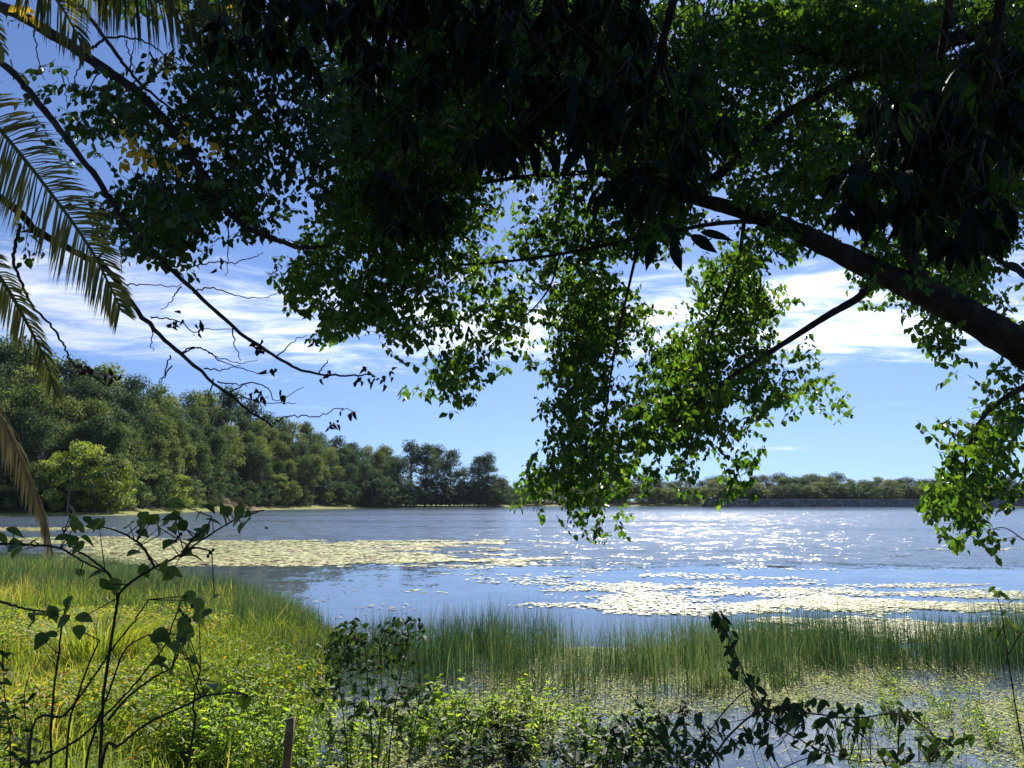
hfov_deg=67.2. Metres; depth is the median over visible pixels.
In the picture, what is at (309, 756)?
marsh plant
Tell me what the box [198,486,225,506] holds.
thicket bush
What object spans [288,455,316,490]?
gum tree
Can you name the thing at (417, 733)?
marsh plant
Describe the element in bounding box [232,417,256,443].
gum tree
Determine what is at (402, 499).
thicket bush
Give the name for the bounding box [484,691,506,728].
marsh plant
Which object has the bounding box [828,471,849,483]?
gum tree
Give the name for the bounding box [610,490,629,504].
thicket bush
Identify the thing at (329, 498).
thicket bush
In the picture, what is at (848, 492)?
thicket bush
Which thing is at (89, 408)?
gum tree
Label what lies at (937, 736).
marsh plant
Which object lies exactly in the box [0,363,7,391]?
gum tree
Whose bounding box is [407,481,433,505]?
thicket bush
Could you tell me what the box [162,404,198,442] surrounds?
gum tree
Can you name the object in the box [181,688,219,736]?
marsh plant
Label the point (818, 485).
gum tree
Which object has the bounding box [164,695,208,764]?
marsh plant
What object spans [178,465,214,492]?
thicket bush
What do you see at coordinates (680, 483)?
gum tree
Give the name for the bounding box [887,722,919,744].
marsh plant
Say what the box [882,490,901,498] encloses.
thicket bush
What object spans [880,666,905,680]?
marsh plant
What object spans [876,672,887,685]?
marsh plant
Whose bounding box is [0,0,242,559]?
feather palm
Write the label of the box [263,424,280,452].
gum tree
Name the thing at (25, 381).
gum tree
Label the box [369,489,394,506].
thicket bush
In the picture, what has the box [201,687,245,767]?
marsh plant
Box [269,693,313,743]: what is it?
marsh plant
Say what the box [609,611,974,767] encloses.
leggy shrub
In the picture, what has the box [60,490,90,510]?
thicket bush
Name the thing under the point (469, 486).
thicket bush
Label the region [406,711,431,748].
marsh plant
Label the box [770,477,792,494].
gum tree
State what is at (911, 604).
lily pads
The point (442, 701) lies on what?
marsh plant
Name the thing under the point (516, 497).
thicket bush
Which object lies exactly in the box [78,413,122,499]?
gum tree
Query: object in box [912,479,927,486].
gum tree
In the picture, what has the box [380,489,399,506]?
thicket bush
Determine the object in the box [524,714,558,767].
marsh plant
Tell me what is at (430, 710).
marsh plant
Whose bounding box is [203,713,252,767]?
marsh plant
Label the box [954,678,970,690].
marsh plant
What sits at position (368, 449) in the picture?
gum tree
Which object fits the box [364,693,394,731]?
marsh plant
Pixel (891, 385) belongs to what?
sky
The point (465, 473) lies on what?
gum tree
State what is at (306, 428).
gum tree
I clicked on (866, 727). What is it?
marsh plant
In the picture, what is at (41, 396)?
gum tree
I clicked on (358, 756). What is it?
marsh plant
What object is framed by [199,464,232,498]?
thicket bush
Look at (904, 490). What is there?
thicket bush
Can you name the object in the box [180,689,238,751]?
marsh plant
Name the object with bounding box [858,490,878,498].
thicket bush
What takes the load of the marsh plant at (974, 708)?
on the ground at (150, 508)
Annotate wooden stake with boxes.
[282,716,294,767]
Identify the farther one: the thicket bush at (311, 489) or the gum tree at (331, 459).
the gum tree at (331, 459)
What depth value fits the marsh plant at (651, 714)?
9.15 m
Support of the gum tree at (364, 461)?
on the ground at (150, 508)
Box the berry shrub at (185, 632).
[0,497,263,767]
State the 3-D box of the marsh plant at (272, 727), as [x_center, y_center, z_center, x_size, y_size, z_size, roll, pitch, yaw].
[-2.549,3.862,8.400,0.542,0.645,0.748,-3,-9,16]
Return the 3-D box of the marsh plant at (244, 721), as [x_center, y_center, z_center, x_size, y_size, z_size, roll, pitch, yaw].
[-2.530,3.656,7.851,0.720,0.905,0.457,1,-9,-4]
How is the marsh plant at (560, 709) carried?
on the ground at (150, 508)
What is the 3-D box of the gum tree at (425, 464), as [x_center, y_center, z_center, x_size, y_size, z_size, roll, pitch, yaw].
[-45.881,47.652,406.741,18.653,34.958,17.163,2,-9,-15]
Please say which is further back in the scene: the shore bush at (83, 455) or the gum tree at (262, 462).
the gum tree at (262, 462)
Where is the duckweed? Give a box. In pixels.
[230,647,1023,767]
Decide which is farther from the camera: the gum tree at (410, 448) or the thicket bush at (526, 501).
the thicket bush at (526, 501)
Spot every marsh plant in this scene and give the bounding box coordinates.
[149,668,213,725]
[157,698,201,744]
[158,676,210,720]
[161,653,202,708]
[161,704,205,763]
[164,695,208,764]
[168,691,198,743]
[171,700,249,766]
[171,708,224,767]
[177,694,239,767]
[178,667,206,708]
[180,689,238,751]
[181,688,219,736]
[190,689,231,756]
[192,724,235,767]
[194,666,232,703]
[196,681,222,719]
[197,664,247,710]
[200,707,257,751]
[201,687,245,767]
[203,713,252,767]
[208,683,253,723]
[210,668,242,728]
[219,695,264,753]
[219,725,259,764]
[224,705,256,743]
[226,679,256,723]
[228,692,296,767]
[230,710,272,767]
[231,693,275,730]
[239,676,272,726]
[239,685,274,719]
[240,667,273,716]
[241,712,299,767]
[243,704,274,733]
[246,687,297,732]
[246,709,302,767]
[252,671,284,724]
[253,697,298,727]
[254,719,282,767]
[255,718,316,766]
[258,710,304,757]
[262,700,313,748]
[264,690,297,734]
[264,712,323,767]
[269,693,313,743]
[277,701,312,761]
[281,687,310,726]
[288,715,322,767]
[294,705,324,760]
[295,710,349,767]
[299,705,331,732]
[309,724,357,754]
[316,713,366,763]
[320,716,363,743]
[324,694,361,749]
[327,679,386,732]
[336,684,393,747]
[340,721,369,767]
[342,717,365,753]
[348,735,376,767]
[358,712,392,755]
[362,728,392,767]
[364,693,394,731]
[377,691,406,738]
[381,722,407,760]
[389,698,435,751]
[392,697,424,731]
[401,697,451,727]
[402,708,435,743]
[404,702,451,741]
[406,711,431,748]
[409,698,440,744]
[415,700,439,731]
[416,678,445,721]
[421,666,473,725]
[426,704,473,763]
[426,707,474,752]
[429,674,459,714]
[430,674,457,717]
[432,682,475,725]
[432,709,482,749]
[435,719,489,763]
[436,681,497,745]
[437,682,470,730]
[447,727,494,767]
[448,683,488,717]
[452,691,499,738]
[467,685,500,723]
[470,707,530,760]
[471,705,515,738]
[476,686,516,719]
[476,692,503,734]
[482,713,519,760]
[483,692,520,742]
[484,688,533,722]
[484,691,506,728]
[490,687,514,726]
[490,721,542,745]
[501,665,538,719]
[504,698,537,751]
[505,719,552,767]
[508,722,548,755]
[510,671,553,718]
[512,688,557,742]
[517,666,564,724]
[521,681,570,723]
[524,703,546,738]
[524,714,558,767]
[530,696,562,739]
[540,750,595,767]
[545,717,632,767]
[555,721,615,767]
[560,731,601,765]
[561,689,593,736]
[561,694,595,743]
[562,707,602,762]
[570,700,621,746]
[573,732,614,767]
[574,695,620,741]
[581,721,605,766]
[583,693,625,739]
[591,713,646,749]
[602,724,675,767]
[606,745,650,767]
[611,723,640,767]
[618,714,645,763]
[619,697,654,742]
[626,694,678,747]
[628,699,695,750]
[631,708,654,745]
[634,711,671,747]
[645,694,666,732]
[650,741,691,767]
[659,726,717,767]
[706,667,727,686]
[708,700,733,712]
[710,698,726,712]
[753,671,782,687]
[773,672,795,687]
[818,669,830,683]
[832,705,851,727]
[842,739,860,759]
[844,742,869,767]
[847,676,863,689]
[847,736,864,754]
[850,708,872,737]
[865,698,888,727]
[872,680,890,698]
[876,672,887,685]
[876,684,898,711]
[876,684,899,712]
[878,662,897,683]
[880,663,911,690]
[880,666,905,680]
[881,692,900,714]
[882,715,897,734]
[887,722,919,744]
[906,687,940,703]
[912,705,934,733]
[914,709,926,728]
[919,701,936,723]
[924,696,954,712]
[924,732,960,762]
[929,688,947,712]
[930,727,946,750]
[932,697,954,719]
[938,696,953,710]
[939,680,965,701]
[939,744,980,767]
[942,733,965,756]
[953,697,986,722]
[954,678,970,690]
[956,709,988,731]
[959,696,977,714]
[963,676,982,698]
[965,722,986,735]
[967,696,994,713]
[972,698,998,726]
[974,705,1004,746]
[981,728,998,748]
[983,720,1001,741]
[983,752,1000,767]
[1002,719,1023,751]
[1003,694,1022,726]
[1006,684,1023,709]
[1010,748,1023,767]
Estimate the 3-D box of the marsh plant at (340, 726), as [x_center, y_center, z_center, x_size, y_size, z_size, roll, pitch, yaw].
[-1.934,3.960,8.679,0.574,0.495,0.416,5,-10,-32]
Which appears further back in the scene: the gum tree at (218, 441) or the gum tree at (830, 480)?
the gum tree at (830, 480)
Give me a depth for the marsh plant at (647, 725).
8.53 m
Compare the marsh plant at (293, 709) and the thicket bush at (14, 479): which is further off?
the thicket bush at (14, 479)
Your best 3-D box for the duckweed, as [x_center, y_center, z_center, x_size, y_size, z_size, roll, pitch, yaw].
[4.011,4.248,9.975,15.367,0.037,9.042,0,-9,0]
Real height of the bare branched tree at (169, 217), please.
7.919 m
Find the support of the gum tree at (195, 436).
on the ground at (150, 508)
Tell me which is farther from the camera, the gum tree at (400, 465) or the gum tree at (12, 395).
the gum tree at (400, 465)
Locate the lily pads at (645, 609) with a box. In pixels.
[514,581,1023,616]
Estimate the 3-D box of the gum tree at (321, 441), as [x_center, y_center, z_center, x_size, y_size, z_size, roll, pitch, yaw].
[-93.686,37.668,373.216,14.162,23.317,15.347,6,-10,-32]
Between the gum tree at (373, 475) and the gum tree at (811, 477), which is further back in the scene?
the gum tree at (811, 477)
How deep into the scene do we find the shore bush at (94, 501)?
162.52 m
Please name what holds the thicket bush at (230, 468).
on the ground at (150, 508)
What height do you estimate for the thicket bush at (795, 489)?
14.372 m
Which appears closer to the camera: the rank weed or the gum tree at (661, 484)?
the rank weed
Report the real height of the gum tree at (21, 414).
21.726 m
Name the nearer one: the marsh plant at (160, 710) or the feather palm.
the feather palm
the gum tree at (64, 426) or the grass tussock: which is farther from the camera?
the gum tree at (64, 426)
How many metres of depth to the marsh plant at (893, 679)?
11.23 m
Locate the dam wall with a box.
[701,498,1023,506]
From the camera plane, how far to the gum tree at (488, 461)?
429.93 m
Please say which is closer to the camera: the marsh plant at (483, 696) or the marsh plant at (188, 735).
the marsh plant at (188, 735)
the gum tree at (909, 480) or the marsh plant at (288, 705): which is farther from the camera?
the gum tree at (909, 480)
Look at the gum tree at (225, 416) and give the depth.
290.61 m
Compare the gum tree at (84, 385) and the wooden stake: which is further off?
the gum tree at (84, 385)
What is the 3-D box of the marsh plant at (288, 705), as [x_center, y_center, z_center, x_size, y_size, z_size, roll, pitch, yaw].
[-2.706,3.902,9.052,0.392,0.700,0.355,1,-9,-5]
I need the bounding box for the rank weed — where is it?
[0,640,54,767]
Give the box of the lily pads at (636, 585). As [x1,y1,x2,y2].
[381,560,843,593]
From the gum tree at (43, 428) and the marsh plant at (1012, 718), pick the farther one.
the gum tree at (43, 428)
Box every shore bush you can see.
[2,461,62,512]
[34,439,113,511]
[71,452,142,512]
[75,479,117,511]
[100,464,136,512]
[162,473,192,508]
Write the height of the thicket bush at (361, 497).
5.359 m
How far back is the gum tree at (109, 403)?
196.17 m
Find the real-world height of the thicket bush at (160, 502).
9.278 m
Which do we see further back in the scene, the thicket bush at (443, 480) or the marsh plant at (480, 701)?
the thicket bush at (443, 480)
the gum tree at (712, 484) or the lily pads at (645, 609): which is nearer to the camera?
the lily pads at (645, 609)
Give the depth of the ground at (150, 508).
158.66 m
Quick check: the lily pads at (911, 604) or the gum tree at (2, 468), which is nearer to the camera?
the lily pads at (911, 604)
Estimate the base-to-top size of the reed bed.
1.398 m
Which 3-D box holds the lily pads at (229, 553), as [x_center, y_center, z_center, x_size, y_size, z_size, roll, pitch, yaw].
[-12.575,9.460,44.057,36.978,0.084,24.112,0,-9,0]
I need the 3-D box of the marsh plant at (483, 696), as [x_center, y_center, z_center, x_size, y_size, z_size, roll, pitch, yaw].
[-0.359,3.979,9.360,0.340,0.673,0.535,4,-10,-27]
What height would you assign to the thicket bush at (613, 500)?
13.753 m
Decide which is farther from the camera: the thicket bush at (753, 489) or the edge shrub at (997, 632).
the thicket bush at (753, 489)
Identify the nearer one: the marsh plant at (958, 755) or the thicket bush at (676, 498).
the marsh plant at (958, 755)
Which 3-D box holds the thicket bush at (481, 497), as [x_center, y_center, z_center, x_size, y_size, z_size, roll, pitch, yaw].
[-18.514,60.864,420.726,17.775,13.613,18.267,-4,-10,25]
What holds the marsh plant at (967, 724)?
on the ground at (150, 508)
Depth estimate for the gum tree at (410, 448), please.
403.36 m
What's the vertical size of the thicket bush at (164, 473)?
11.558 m
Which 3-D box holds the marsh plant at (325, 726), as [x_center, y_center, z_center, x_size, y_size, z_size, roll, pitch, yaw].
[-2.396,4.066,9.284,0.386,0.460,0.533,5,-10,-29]
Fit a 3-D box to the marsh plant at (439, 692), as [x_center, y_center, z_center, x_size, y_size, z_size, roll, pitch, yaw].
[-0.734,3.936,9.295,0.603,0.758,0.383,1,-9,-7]
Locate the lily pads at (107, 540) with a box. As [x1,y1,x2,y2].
[0,536,187,543]
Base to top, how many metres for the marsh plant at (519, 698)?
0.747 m
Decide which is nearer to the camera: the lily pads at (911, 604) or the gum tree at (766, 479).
the lily pads at (911, 604)
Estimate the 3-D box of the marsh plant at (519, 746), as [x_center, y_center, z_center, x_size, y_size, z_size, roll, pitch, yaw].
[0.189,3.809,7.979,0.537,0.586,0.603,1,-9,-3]
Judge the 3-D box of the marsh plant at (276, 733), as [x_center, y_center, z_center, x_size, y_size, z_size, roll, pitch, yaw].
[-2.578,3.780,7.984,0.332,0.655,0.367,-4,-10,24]
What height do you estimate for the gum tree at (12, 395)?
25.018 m
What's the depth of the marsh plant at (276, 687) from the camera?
9.43 m
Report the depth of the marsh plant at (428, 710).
9.16 m
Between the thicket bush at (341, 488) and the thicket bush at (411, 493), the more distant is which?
the thicket bush at (411, 493)
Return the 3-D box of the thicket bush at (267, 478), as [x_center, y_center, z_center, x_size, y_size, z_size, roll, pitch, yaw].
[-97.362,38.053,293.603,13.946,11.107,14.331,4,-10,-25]
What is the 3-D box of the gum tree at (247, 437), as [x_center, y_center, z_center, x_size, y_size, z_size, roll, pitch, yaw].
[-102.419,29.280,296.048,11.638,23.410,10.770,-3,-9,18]
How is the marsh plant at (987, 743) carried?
on the ground at (150, 508)
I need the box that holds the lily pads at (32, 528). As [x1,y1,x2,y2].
[0,527,113,530]
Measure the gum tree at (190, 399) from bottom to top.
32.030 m
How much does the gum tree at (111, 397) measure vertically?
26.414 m
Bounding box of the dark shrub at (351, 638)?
[310,615,441,767]
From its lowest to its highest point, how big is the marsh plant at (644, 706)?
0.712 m
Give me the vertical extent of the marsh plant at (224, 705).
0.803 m
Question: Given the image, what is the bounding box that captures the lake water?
[0,506,1023,767]
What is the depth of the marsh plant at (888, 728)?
9.06 m
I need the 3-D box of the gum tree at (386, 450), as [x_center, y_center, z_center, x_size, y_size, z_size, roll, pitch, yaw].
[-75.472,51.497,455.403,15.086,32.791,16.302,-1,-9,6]
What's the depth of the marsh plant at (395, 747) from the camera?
8.09 m
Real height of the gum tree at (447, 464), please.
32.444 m
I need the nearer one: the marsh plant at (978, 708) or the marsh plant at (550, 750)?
the marsh plant at (550, 750)
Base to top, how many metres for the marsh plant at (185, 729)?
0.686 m
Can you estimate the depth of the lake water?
29.42 m
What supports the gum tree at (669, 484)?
on the ground at (150, 508)
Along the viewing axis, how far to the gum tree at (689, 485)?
527.53 m
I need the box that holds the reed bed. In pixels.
[0,548,1023,707]
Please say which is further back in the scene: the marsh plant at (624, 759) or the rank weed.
the marsh plant at (624, 759)
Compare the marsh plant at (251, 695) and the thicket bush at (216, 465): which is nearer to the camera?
the marsh plant at (251, 695)
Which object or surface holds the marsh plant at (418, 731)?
on the ground at (150, 508)
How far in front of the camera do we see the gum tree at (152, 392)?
245.64 m
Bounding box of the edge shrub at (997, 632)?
[985,586,1023,752]
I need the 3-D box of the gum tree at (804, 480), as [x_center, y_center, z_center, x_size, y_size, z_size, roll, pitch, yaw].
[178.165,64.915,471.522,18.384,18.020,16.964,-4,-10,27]
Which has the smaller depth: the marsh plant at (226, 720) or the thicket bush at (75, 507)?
the marsh plant at (226, 720)
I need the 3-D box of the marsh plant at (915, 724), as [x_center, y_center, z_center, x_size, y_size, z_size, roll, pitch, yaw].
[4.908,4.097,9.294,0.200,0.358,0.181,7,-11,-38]
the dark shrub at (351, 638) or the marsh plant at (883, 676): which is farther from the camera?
the marsh plant at (883, 676)
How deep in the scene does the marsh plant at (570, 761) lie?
7.48 m
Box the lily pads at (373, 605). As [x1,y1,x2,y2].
[314,588,408,614]
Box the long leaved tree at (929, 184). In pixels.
[189,0,1023,278]
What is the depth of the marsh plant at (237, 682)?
8.87 m
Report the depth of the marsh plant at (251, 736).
7.59 m
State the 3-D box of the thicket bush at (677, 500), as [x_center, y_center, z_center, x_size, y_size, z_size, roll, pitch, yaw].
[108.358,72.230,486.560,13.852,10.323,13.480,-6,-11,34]
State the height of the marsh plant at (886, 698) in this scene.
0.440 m
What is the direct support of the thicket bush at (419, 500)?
on the ground at (150, 508)
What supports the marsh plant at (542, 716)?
on the ground at (150, 508)
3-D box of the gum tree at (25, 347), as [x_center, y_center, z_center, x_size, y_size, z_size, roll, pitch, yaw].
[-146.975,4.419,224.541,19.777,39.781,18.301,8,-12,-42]
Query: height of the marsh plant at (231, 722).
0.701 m
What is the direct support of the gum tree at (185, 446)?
on the ground at (150, 508)
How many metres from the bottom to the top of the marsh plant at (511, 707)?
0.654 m
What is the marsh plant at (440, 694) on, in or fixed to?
on the ground at (150, 508)
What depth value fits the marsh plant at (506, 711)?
8.71 m
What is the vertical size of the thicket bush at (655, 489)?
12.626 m
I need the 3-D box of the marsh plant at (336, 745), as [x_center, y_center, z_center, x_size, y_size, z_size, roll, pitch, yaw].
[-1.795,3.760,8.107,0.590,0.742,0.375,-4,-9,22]
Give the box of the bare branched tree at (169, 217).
[0,0,396,432]
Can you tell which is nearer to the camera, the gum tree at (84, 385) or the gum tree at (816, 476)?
the gum tree at (84, 385)
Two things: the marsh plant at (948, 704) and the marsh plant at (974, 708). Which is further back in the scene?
the marsh plant at (948, 704)
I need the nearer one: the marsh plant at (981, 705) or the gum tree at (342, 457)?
the marsh plant at (981, 705)
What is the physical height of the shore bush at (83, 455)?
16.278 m
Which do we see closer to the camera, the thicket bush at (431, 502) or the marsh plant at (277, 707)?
the marsh plant at (277, 707)
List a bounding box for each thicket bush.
[0,443,37,495]
[0,452,68,495]
[0,474,17,510]
[1,458,55,483]
[2,485,27,507]
[15,480,55,510]
[37,451,85,492]
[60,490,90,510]
[79,475,118,510]
[102,472,142,499]
[106,460,157,501]
[124,480,152,509]
[132,460,176,502]
[142,459,203,498]
[142,474,173,507]
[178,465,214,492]
[179,478,206,507]
[196,453,222,481]
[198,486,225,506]
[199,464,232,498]
[203,466,245,497]
[215,447,258,482]
[216,448,239,481]
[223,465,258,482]
[230,480,262,506]
[235,457,281,488]
[239,471,274,493]
[252,479,281,506]
[257,472,292,501]
[274,472,310,500]
[276,480,302,506]
[293,477,320,499]
[299,494,314,506]
[307,465,346,494]
[309,476,339,500]
[322,491,336,505]
[326,481,353,503]
[333,471,355,494]
[334,481,360,505]
[339,479,365,499]
[350,478,392,506]
[354,476,401,506]
[356,496,365,506]
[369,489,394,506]
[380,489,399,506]
[382,475,416,506]
[383,482,408,506]
[394,485,417,505]
[397,488,418,504]
[406,485,426,506]
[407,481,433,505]
[416,481,448,505]
[416,489,429,506]
[420,476,458,505]
[423,487,437,505]
[429,481,456,505]
[435,487,460,505]
[443,484,467,505]
[443,489,460,505]
[452,492,470,505]
[454,480,487,505]
[459,488,478,505]
[467,489,484,505]
[468,484,491,505]
[471,480,502,505]
[481,475,514,505]
[488,488,499,505]
[507,487,525,503]
[510,488,528,503]
[597,487,616,503]
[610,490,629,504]
[637,490,656,504]
[646,490,663,504]
[647,487,669,504]
[657,489,675,504]
[665,491,679,504]
[671,491,689,504]
[673,492,693,504]
[684,487,704,504]
[689,489,706,504]
[706,483,743,498]
[707,489,726,498]
[724,485,762,498]
[734,486,763,498]
[746,485,775,498]
[756,489,773,498]
[760,485,788,498]
[766,486,797,498]
[774,483,810,498]
[794,486,829,498]
[797,486,822,498]
[808,490,829,498]
[811,482,855,498]
[822,488,844,498]
[830,487,855,498]
[841,483,878,498]
[858,482,895,498]
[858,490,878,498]
[870,487,897,498]
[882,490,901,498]
[886,484,920,498]
[895,488,919,498]
[909,484,924,497]
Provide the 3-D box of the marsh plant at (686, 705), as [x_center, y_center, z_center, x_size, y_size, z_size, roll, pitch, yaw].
[1.713,3.838,8.562,0.762,0.740,0.679,6,-10,-33]
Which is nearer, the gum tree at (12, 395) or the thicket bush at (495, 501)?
the gum tree at (12, 395)
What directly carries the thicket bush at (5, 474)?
on the ground at (150, 508)
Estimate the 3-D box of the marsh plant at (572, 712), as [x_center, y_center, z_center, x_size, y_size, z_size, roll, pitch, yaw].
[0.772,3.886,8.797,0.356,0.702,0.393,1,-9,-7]
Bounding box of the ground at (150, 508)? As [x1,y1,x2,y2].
[0,474,1023,767]
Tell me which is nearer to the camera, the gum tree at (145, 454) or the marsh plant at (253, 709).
the marsh plant at (253, 709)
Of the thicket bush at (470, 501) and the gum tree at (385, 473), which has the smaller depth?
the gum tree at (385, 473)
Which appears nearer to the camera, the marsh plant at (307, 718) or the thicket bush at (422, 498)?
the marsh plant at (307, 718)
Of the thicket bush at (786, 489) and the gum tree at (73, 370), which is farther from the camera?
the thicket bush at (786, 489)
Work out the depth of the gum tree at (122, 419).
190.85 m
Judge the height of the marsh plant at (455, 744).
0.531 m
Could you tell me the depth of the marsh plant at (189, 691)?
8.88 m
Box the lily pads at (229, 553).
[58,539,599,566]
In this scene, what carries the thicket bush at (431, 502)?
on the ground at (150, 508)
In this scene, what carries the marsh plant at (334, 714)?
on the ground at (150, 508)
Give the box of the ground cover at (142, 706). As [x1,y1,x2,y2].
[0,603,341,767]
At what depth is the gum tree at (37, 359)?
227.97 m
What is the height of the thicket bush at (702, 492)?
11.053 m
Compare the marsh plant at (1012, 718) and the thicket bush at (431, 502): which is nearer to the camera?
the marsh plant at (1012, 718)
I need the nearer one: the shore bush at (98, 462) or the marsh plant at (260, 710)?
the marsh plant at (260, 710)
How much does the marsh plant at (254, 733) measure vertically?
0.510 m
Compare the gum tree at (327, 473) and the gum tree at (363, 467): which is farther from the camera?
the gum tree at (363, 467)
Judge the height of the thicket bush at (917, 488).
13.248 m
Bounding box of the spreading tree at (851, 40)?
[93,0,1023,566]
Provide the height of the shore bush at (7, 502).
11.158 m
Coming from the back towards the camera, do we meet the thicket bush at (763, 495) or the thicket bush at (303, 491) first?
the thicket bush at (763, 495)
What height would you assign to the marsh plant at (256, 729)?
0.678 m
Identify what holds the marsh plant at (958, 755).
on the ground at (150, 508)
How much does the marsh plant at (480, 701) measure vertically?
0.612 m
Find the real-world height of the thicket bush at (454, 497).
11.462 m
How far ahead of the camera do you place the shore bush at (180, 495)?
203.17 m
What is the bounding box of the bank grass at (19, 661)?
[0,553,339,767]
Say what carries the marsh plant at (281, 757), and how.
on the ground at (150, 508)
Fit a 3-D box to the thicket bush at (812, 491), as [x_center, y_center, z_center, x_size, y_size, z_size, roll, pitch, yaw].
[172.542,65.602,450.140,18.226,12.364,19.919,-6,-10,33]
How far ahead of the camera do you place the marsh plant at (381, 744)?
8.30 m
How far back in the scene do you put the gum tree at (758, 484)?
466.10 m
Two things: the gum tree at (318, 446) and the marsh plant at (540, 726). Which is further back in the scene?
the gum tree at (318, 446)
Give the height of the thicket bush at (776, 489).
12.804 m
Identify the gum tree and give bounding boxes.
[0,334,38,385]
[0,339,28,388]
[0,359,27,392]
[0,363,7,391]
[0,364,63,416]
[0,385,35,438]
[0,398,24,496]
[0,407,50,499]
[0,411,15,473]
[7,347,64,384]
[10,383,67,459]
[20,415,65,477]
[22,358,77,401]
[25,374,72,424]
[28,400,77,456]
[43,418,74,469]
[46,393,91,490]
[51,383,87,425]
[56,354,100,399]
[56,420,96,497]
[69,375,109,421]
[72,397,115,441]
[76,365,112,398]
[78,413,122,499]
[79,381,130,431]
[93,398,125,430]
[94,362,127,413]
[94,422,137,471]
[103,409,145,460]
[110,389,154,429]
[111,372,161,412]
[119,424,158,492]
[130,410,157,456]
[135,412,180,481]
[138,398,164,437]
[138,434,173,491]
[141,382,173,422]
[153,417,195,465]
[154,433,187,499]
[158,391,185,425]
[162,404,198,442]
[172,431,197,474]
[177,389,218,436]
[184,387,223,426]
[184,425,211,469]
[185,441,215,505]
[186,404,213,443]
[202,425,227,464]
[202,431,233,493]
[208,407,241,436]
[214,384,250,434]
[219,422,248,489]
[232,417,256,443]
[233,397,269,434]
[234,430,258,485]
[239,442,262,493]
[246,436,274,481]
[250,419,272,453]
[251,451,272,490]
[253,411,279,437]
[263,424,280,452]
[266,416,297,456]
[266,439,290,471]
[270,459,287,488]
[275,430,294,455]
[280,442,301,466]
[281,458,297,500]
[285,421,308,446]
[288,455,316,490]
[292,443,313,476]
[293,440,307,455]
[295,421,320,452]
[303,453,326,502]
[304,442,329,473]
[309,438,330,463]
[316,431,330,461]
[318,465,332,490]
[323,448,342,480]
[326,435,347,453]
[331,465,346,490]
[332,453,352,480]
[337,444,351,462]
[341,463,358,502]
[344,451,361,477]
[345,441,358,452]
[349,444,372,473]
[355,458,372,474]
[356,462,371,488]
[359,444,375,466]
[364,467,384,505]
[367,449,386,469]
[373,443,394,466]
[376,463,393,488]
[385,461,401,482]
[386,454,401,475]
[388,455,413,505]
[397,439,423,480]
[409,441,442,505]
[426,444,451,486]
[437,447,462,505]
[451,465,475,505]
[467,455,489,505]
[477,451,498,505]
[489,473,508,505]
[620,486,635,500]
[631,472,648,493]
[631,483,641,497]
[633,494,642,504]
[638,477,663,489]
[651,479,666,501]
[661,482,677,492]
[673,479,685,487]
[680,478,698,490]
[695,479,709,496]
[701,475,718,491]
[701,480,722,493]
[753,483,769,493]
[756,474,777,489]
[766,472,793,489]
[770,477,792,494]
[780,476,803,487]
[794,475,812,495]
[800,474,818,484]
[808,473,821,488]
[813,481,826,493]
[819,476,840,486]
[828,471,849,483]
[830,488,846,498]
[845,479,859,487]
[855,479,874,490]
[872,476,886,487]
[878,480,896,495]
[894,476,917,487]
[894,478,907,485]
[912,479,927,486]
[1006,476,1017,485]
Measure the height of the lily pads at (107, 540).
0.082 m
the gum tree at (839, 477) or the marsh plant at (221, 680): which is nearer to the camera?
the marsh plant at (221, 680)
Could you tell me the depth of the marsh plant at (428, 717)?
8.92 m
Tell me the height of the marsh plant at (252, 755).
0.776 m
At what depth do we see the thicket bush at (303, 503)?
307.79 m
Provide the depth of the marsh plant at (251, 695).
9.28 m
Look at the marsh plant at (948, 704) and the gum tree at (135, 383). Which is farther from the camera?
the gum tree at (135, 383)
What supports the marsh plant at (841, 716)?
on the ground at (150, 508)
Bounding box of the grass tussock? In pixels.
[0,597,185,670]
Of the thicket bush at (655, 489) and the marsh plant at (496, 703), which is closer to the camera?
the marsh plant at (496, 703)
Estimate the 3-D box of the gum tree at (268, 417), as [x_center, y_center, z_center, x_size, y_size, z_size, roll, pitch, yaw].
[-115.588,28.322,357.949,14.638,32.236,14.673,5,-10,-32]
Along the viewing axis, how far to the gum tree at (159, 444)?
199.58 m
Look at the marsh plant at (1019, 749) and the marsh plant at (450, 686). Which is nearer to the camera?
the marsh plant at (1019, 749)
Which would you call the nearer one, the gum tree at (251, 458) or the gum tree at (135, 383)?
the gum tree at (135, 383)
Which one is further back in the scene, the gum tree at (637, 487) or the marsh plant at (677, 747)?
the gum tree at (637, 487)
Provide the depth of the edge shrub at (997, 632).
4.77 m
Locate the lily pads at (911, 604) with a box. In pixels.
[722,595,1023,643]
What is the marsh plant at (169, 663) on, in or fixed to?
on the ground at (150, 508)
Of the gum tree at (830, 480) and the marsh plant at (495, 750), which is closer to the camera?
the marsh plant at (495, 750)
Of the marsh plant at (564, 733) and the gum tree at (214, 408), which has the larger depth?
the gum tree at (214, 408)
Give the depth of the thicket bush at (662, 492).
494.85 m
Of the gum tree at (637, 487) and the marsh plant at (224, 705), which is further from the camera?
the gum tree at (637, 487)
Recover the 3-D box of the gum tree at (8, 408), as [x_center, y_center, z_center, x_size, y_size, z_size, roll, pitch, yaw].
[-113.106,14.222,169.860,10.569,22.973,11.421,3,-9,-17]
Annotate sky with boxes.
[0,0,1023,500]
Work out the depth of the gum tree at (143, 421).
201.19 m
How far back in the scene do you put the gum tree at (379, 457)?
419.30 m
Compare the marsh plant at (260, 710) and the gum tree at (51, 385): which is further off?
the gum tree at (51, 385)

